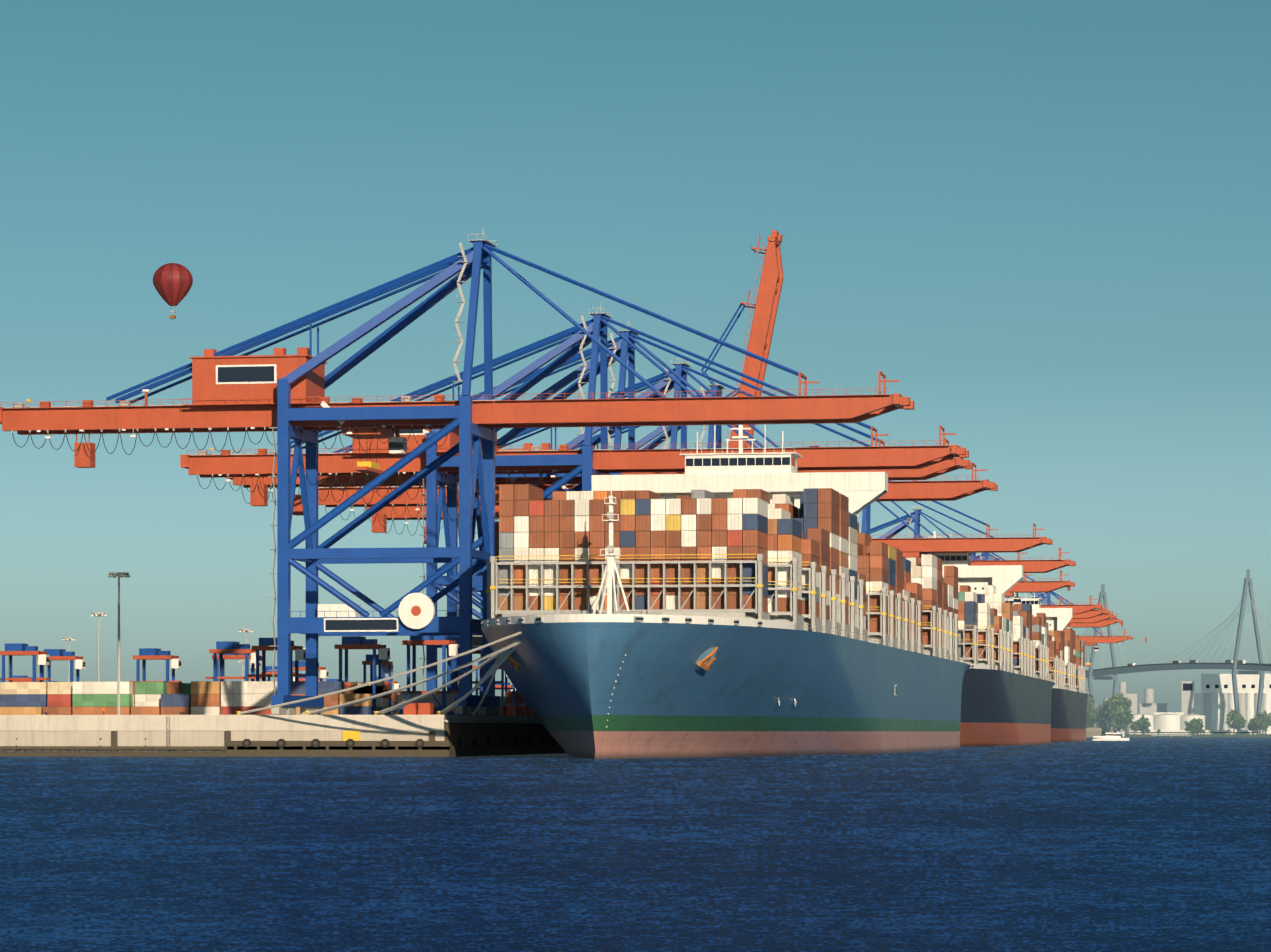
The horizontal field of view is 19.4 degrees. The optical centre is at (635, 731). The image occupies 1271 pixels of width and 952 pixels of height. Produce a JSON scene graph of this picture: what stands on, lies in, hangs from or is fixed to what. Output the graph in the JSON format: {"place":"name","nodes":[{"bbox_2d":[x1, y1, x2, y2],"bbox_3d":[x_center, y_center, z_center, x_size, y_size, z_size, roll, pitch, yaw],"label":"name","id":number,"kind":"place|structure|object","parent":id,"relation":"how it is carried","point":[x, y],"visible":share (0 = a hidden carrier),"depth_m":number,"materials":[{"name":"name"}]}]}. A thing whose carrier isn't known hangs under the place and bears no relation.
{"place":"outdoors","nodes":[
{"label":"outdoors","id":0,"kind":"place"},
{"bbox_2d":[153,263,192,318],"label":"hot air balloon","id":1,"kind":"object","parent":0,"point":[172,282],"visible":1,"depth_m":1245.85,"materials":[{"name":"fabric"}]},
{"bbox_2d":[0,715,1115,756],"bbox_3d":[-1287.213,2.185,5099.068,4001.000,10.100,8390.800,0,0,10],"label":"quay ground","id":2,"kind":"structure","parent":0,"point":[327,731],"depth_m":631.81,"materials":[{"name":"concrete"}]},
{"bbox_2d":[8,676,39,681],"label":"straddle carrier","id":3,"kind":"object","parent":2,"relation":"on","point":[22,680],"visible":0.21,"depth_m":1311.10,"materials":[{"name":"orange paint"}]},
{"bbox_2d":[0,643,49,681],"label":"straddle carrier","id":4,"kind":"object","parent":2,"relation":"on","point":[16,649],"visible":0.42,"depth_m":833.94,"materials":[{"name":"blue paint"}]},
{"bbox_2d":[37,649,84,681],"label":"straddle carrier","id":5,"kind":"object","parent":2,"relation":"on","point":[58,654],"visible":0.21,"depth_m":890.65,"materials":[{"name":"blue paint"}]},
{"bbox_2d":[62,638,75,681],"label":"light mast","id":6,"kind":"object","parent":2,"relation":"on","point":[70,639],"visible":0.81,"depth_m":1302.00,"materials":[{"name":"grey metal"}]},
{"bbox_2d":[90,613,106,681],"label":"light mast","id":7,"kind":"object","parent":2,"relation":"on","point":[98,614],"visible":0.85,"depth_m":1027.44,"materials":[{"name":"grey metal"}]},
{"bbox_2d":[108,572,129,714],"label":"light mast","id":8,"kind":"object","parent":2,"relation":"on","point":[119,575],"visible":0.88,"depth_m":768.54,"materials":[{"name":"grey metal"}]},
{"bbox_2d":[130,648,181,681],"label":"straddle carrier","id":9,"kind":"object","parent":2,"relation":"on","point":[145,654],"visible":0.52,"depth_m":882.63,"materials":[{"name":"blue paint"}]},
{"bbox_2d":[206,641,261,680],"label":"straddle carrier","id":10,"kind":"object","parent":2,"relation":"on","point":[227,647],"visible":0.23,"depth_m":815.27,"materials":[{"name":"blue paint"}]},
{"bbox_2d":[212,654,260,680],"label":"straddle carrier","id":11,"kind":"object","parent":2,"relation":"on","point":[233,656],"visible":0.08,"depth_m":877.10,"materials":[{"name":"blue paint"}]},
{"bbox_2d":[238,660,244,680],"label":"light mast","id":12,"kind":"object","parent":2,"relation":"on","point":[242,661],"visible":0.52,"depth_m":1705.80,"materials":[{"name":"grey metal"}]},
{"bbox_2d":[238,629,252,643],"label":"light mast","id":13,"kind":"object","parent":2,"relation":"on","point":[245,630],"visible":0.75,"depth_m":1190.99,"materials":[{"name":"grey metal"}]},
{"bbox_2d":[0,681,523,714],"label":"shipping containers","id":14,"kind":"object","parent":2,"relation":"on","point":[144,698],"visible":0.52,"depth_m":768.78,"materials":[{"name":"metal"}]},
{"bbox_2d":[248,638,305,680],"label":"straddle carrier","id":15,"kind":"object","parent":2,"relation":"on","point":[265,645],"visible":0.29,"depth_m":782.66,"materials":[{"name":"blue paint"}]},
{"bbox_2d":[260,666,294,680],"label":"straddle carrier","id":16,"kind":"object","parent":2,"relation":"on","point":[268,668],"visible":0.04,"depth_m":1123.25,"materials":[{"name":"blue paint"}]},
{"bbox_2d":[0,707,556,756],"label":"quay fenders","id":17,"kind":"object","parent":2,"relation":"on","point":[350,743],"visible":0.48,"depth_m":632.81,"materials":[{"name":"black rubber"}]},
{"bbox_2d":[299,673,319,680],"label":"straddle carrier","id":18,"kind":"object","parent":2,"relation":"on","point":[302,678],"visible":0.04,"depth_m":1258.83,"materials":[{"name":"blue paint"}]},
{"bbox_2d":[293,661,327,680],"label":"straddle carrier","id":19,"kind":"object","parent":2,"relation":"on","point":[323,670],"visible":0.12,"depth_m":1038.75,"materials":[{"name":"blue paint"}]},
{"bbox_2d":[326,679,344,681],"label":"straddle carrier","id":20,"kind":"object","parent":2,"relation":"on","point":[333,680],"visible":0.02,"depth_m":1394.59,"materials":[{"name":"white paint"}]},
{"bbox_2d":[334,636,389,714],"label":"straddle carrier","id":21,"kind":"object","parent":2,"relation":"on","point":[355,642],"visible":0.5,"depth_m":771.30,"materials":[{"name":"blue paint"}]},
{"bbox_2d":[362,654,392,714],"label":"straddle carrier","id":22,"kind":"object","parent":2,"relation":"on","point":[387,666],"visible":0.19,"depth_m":954.32,"materials":[{"name":"blue paint"}]},
{"bbox_2d":[236,632,521,714],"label":"mooring lines","id":23,"kind":"object","parent":2,"relation":"on","point":[501,653],"visible":0.85,"depth_m":607.70,"materials":[{"name":"beige fabric"}]},
{"bbox_2d":[368,677,399,689],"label":"straddle carrier","id":24,"kind":"object","parent":2,"relation":"on","point":[396,684],"visible":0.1,"depth_m":1333.21,"materials":[{"name":"white paint"}]},
{"bbox_2d":[398,636,458,714],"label":"straddle carrier","id":25,"kind":"object","parent":2,"relation":"on","point":[443,699],"visible":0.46,"depth_m":736.08,"materials":[{"name":"blue paint"}]},
{"bbox_2d":[0,228,913,715],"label":"gantry crane","id":26,"kind":"object","parent":2,"relation":"on","point":[280,392],"visible":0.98,"depth_m":661.62,"materials":[{"name":"blue paint"}]},
{"bbox_2d":[403,703,534,715],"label":"lashing bins","id":27,"kind":"object","parent":2,"relation":"on","point":[418,709],"visible":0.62,"depth_m":634.13,"materials":[{"name":"metal"}]},
{"bbox_2d":[458,651,503,714],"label":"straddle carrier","id":28,"kind":"object","parent":2,"relation":"on","point":[476,682],"visible":0.02,"depth_m":816.75,"materials":[{"name":"blue paint"}]},
{"bbox_2d":[472,661,511,705],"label":"straddle carrier","id":29,"kind":"object","parent":2,"relation":"on","point":[502,688],"visible":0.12,"depth_m":1019.98,"materials":[{"name":"blue paint"}]},
{"bbox_2d":[444,720,557,745],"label":"quay wall","id":30,"kind":"structure","parent":2,"relation":"on","point":[474,729],"depth_m":662.49,"materials":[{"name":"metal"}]},
{"bbox_2d":[495,682,515,690],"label":"straddle carrier","id":31,"kind":"object","parent":2,"relation":"on","point":[499,686],"visible":0.1,"depth_m":1446.62,"materials":[{"name":"blue paint"}]},
{"bbox_2d":[505,684,525,705],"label":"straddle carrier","id":32,"kind":"object","parent":2,"relation":"on","point":[513,697],"depth_m":922.65,"materials":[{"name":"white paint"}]},
{"bbox_2d":[180,302,968,714],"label":"gantry crane","id":33,"kind":"object","parent":2,"relation":"on","point":[586,460],"visible":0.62,"depth_m":776.09,"materials":[{"name":"blue paint"}]},
{"bbox_2d":[366,230,783,543],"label":"gantry crane","id":34,"kind":"object","parent":2,"relation":"on","point":[765,307],"visible":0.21,"depth_m":934.73,"materials":[{"name":"orange paint"}]},
{"bbox_2d":[225,320,972,694],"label":"gantry crane","id":35,"kind":"object","parent":2,"relation":"on","point":[621,348],"visible":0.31,"depth_m":811.17,"materials":[{"name":"blue paint"}]},
{"bbox_2d":[318,353,997,705],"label":"gantry crane","id":36,"kind":"object","parent":2,"relation":"on","point":[916,490],"visible":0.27,"depth_m":882.23,"materials":[{"name":"orange paint"}]},
{"bbox_2d":[807,437,1052,557],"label":"gantry crane","id":37,"kind":"object","parent":2,"relation":"on","point":[912,547],"visible":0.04,"depth_m":1126.89,"materials":[{"name":"orange paint"}]},
{"bbox_2d":[857,501,1075,572],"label":"gantry crane","id":38,"kind":"object","parent":2,"relation":"on","point":[1037,566],"visible":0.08,"depth_m":1273.03,"materials":[{"name":"orange paint"}]},
{"bbox_2d":[865,504,1074,603],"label":"gantry crane","id":39,"kind":"object","parent":2,"relation":"on","point":[1024,586],"visible":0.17,"depth_m":1457.09,"materials":[{"name":"orange paint"}]},
{"bbox_2d":[971,553,1102,613],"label":"gantry crane","id":40,"kind":"object","parent":2,"relation":"on","point":[1080,609],"visible":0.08,"depth_m":1718.25,"materials":[{"name":"orange paint"}]},
{"bbox_2d":[970,553,1109,618],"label":"gantry crane","id":41,"kind":"object","parent":2,"relation":"on","point":[1090,614],"visible":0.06,"depth_m":1792.33,"materials":[{"name":"orange paint"}]},
{"bbox_2d":[994,556,1116,628],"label":"gantry crane","id":42,"kind":"object","parent":2,"relation":"on","point":[1099,618],"visible":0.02,"depth_m":1862.22,"materials":[{"name":"orange paint"}]},
{"bbox_2d":[1005,578,1122,627],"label":"gantry crane","id":43,"kind":"object","parent":2,"relation":"on","point":[1107,622],"visible":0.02,"depth_m":1939.14,"materials":[{"name":"orange paint"}]},
{"bbox_2d":[1032,592,1146,665],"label":"gantry crane","id":44,"kind":"object","parent":2,"relation":"on","point":[1089,640],"visible":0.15,"depth_m":2287.01,"materials":[{"name":"orange paint"}]},
{"bbox_2d":[0,737,1270,951],"bbox_3d":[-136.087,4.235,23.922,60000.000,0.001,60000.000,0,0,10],"label":"water","id":45,"kind":"structure","parent":0,"point":[1138,845],"depth_m":130.53,"materials":[{"name":"blue liquid"}]},
{"bbox_2d":[481,424,969,663],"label":"ship superstructure","id":46,"kind":"object","parent":45,"relation":"on","point":[721,475],"visible":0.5,"depth_m":707.34,"materials":[{"name":"white metal"}]},
{"bbox_2d":[695,647,717,670],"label":"ship anchor","id":47,"kind":"object","parent":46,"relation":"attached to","point":[706,659],"visible":1,"depth_m":587.53,"materials":[{"name":"orange metal"}]},
{"bbox_2d":[495,484,957,650],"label":"shipping containers","id":48,"kind":"object","parent":46,"relation":"on","point":[820,526],"visible":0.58,"depth_m":609.25,"materials":[{"name":"metal"}]},
{"bbox_2d":[481,614,970,758],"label":"ship hull","id":49,"kind":"object","parent":45,"relation":"on","point":[667,699],"visible":0.92,"depth_m":604.75,"materials":[{"name":"blue metal"}]},
{"bbox_2d":[507,650,524,670],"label":"ship anchor","id":50,"kind":"object","parent":49,"relation":"attached to","point":[514,661],"visible":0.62,"depth_m":592.66,"materials":[{"name":"brown metal"}]},
{"bbox_2d":[606,655,896,726],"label":"hull markings","id":51,"kind":"object","parent":49,"relation":"attached to","point":[778,698],"visible":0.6,"depth_m":625.50,"materials":[{"name":"paint"}]},
{"bbox_2d":[903,531,1054,681],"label":"ship superstructure","id":52,"kind":"object","parent":45,"relation":"on","point":[1003,579],"visible":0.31,"depth_m":1133.46,"materials":[{"name":"white metal"}]},
{"bbox_2d":[958,585,1047,670],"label":"shipping containers","id":53,"kind":"object","parent":52,"relation":"on","point":[990,608],"visible":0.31,"depth_m":1107.28,"materials":[{"name":"white metal"}]},
{"bbox_2d":[960,664,1055,746],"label":"ship hull","id":54,"kind":"object","parent":45,"relation":"on","point":[1001,708],"visible":0.29,"depth_m":1076.65,"materials":[{"name":"metal"}]},
{"bbox_2d":[1005,593,1087,693],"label":"ship superstructure","id":55,"kind":"object","parent":45,"relation":"on","point":[1058,618],"visible":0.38,"depth_m":1524.24,"materials":[{"name":"white metal"}]},
{"bbox_2d":[1048,628,1084,685],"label":"shipping containers","id":56,"kind":"object","parent":55,"relation":"on","point":[1066,645],"visible":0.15,"depth_m":1541.10,"materials":[{"name":"metal"}]},
{"bbox_2d":[1051,685,1088,741],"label":"ship hull","id":57,"kind":"object","parent":45,"relation":"on","point":[1068,714],"visible":0.27,"depth_m":1498.48,"materials":[{"name":"blue metal"}]},
{"bbox_2d":[1093,733,1128,740],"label":"white launch","id":58,"kind":"object","parent":45,"relation":"on","point":[1112,737],"visible":0.85,"depth_m":1746.06,"materials":[{"name":"paint"}]},
{"bbox_2d":[1082,569,1270,733],"bbox_3d":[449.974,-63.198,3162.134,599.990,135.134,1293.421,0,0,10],"label":"cable-stayed bridge","id":59,"kind":"structure","parent":45,"relation":"on","point":[1234,665],"depth_m":3044.89,"materials":[{"name":"grey metal"}]},
{"bbox_2d":[0,0,1270,713],"label":"sky","id":60,"kind":"structure","parent":0,"point":[1048,222],"materials":[{"name":"blue"}]},
{"bbox_2d":[1100,734,1270,736],"bbox_3d":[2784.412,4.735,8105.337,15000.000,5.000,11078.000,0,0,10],"label":"shore ground","id":61,"kind":"structure","parent":0,"point":[1210,735],"depth_m":2899.35,"materials":[{"name":"grey concrete"}]},
{"bbox_2d":[1088,704,1265,734],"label":"tree trunks and limbs","id":62,"kind":"object","parent":61,"relation":"on","point":[1189,732],"visible":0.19,"depth_m":2920.29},
{"bbox_2d":[1086,693,1270,733],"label":"tree foliage","id":63,"kind":"object","parent":61,"relation":"on","point":[1116,708],"visible":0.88,"depth_m":2918.51,"materials":[{"name":"green plant"}]},
{"bbox_2d":[1094,674,1270,736],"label":"industrial buildings","id":64,"kind":"structure","parent":61,"relation":"on","point":[1211,705],"depth_m":3079.13,"materials":[{"name":"white concrete"}]}
]}

